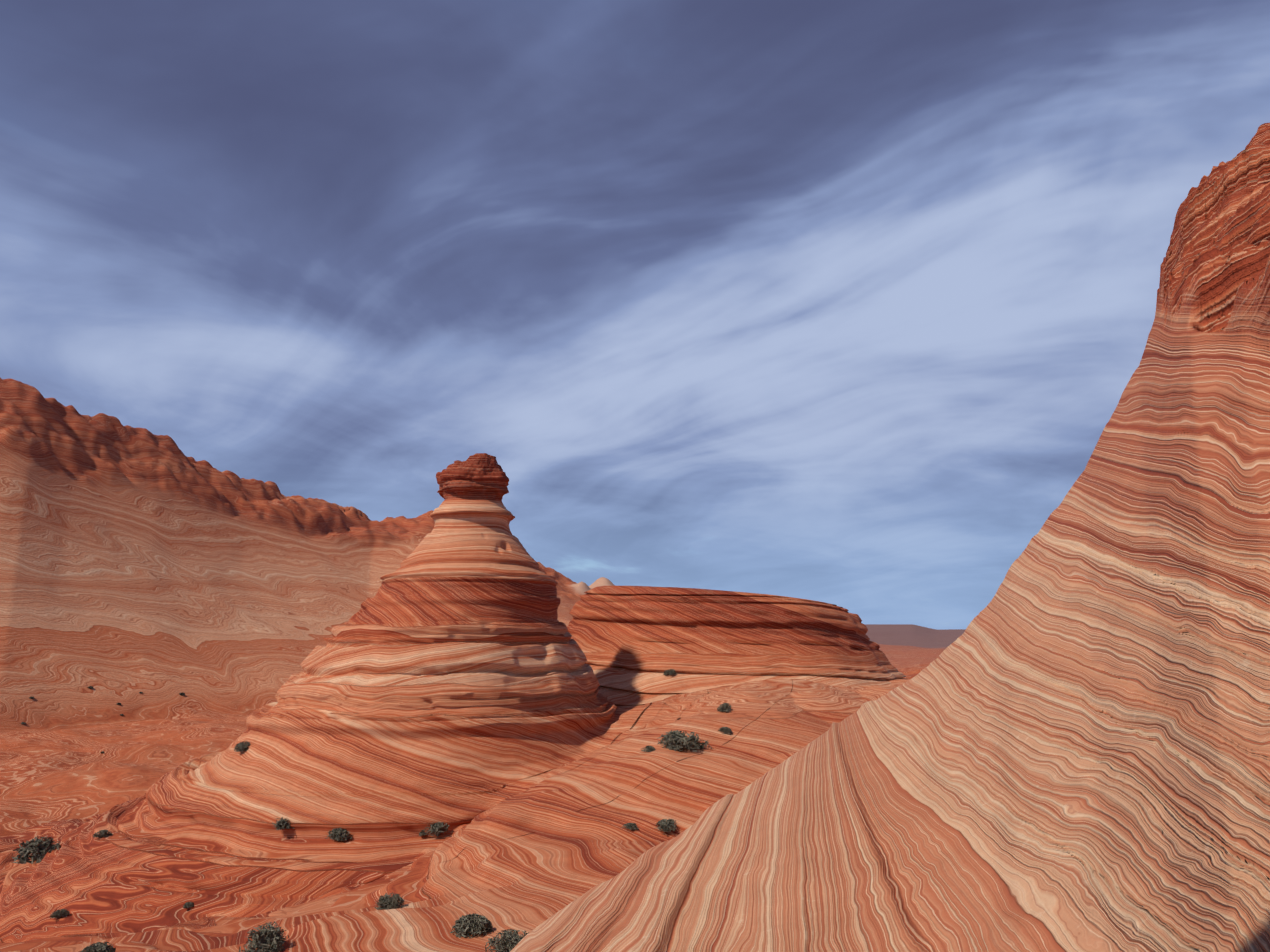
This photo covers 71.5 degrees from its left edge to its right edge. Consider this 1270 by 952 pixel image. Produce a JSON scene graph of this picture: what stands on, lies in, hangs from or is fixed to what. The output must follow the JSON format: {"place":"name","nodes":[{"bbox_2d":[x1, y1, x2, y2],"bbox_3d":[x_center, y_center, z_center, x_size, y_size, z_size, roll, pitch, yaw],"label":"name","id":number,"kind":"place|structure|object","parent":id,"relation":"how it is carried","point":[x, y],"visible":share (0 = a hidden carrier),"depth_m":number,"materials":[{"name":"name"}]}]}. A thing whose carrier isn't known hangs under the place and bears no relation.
{"place":"outdoors","nodes":[
{"label":"outdoors","id":0,"kind":"place"},
{"bbox_2d":[0,378,965,836],"bbox_3d":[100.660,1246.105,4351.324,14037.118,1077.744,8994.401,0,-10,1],"label":"terrain","id":1,"kind":"structure","parent":0,"point":[162,572],"depth_m":182.72,"materials":[{"name":"stone"}]},
{"bbox_2d":[11,668,731,951],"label":"desert shrubs","id":2,"kind":"object","parent":1,"relation":"on","point":[264,939],"visible":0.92,"depth_m":28.17,"materials":[{"name":"green plant"}]},
{"bbox_2d":[0,453,908,951],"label":"sandstone butte","id":3,"kind":"object","parent":1,"relation":"on","point":[448,677],"visible":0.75,"depth_m":35.98,"materials":[{"name":"stone"}]},
{"bbox_2d":[566,586,909,727],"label":"mound rock","id":4,"kind":"object","parent":1,"relation":"on","point":[634,643],"visible":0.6,"depth_m":54.99,"materials":[{"name":"stone"}]},
{"bbox_2d":[510,123,1269,951],"bbox_3d":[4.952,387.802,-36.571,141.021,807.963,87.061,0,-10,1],"label":"wave wall","id":5,"kind":"structure","parent":1,"relation":"on","point":[1060,743],"depth_m":4.16,"materials":[{"name":"stone"}]},
{"bbox_2d":[0,0,1269,629],"label":"sky","id":6,"kind":"structure","parent":0,"point":[836,302],"materials":[{"name":"blue"}]}
]}

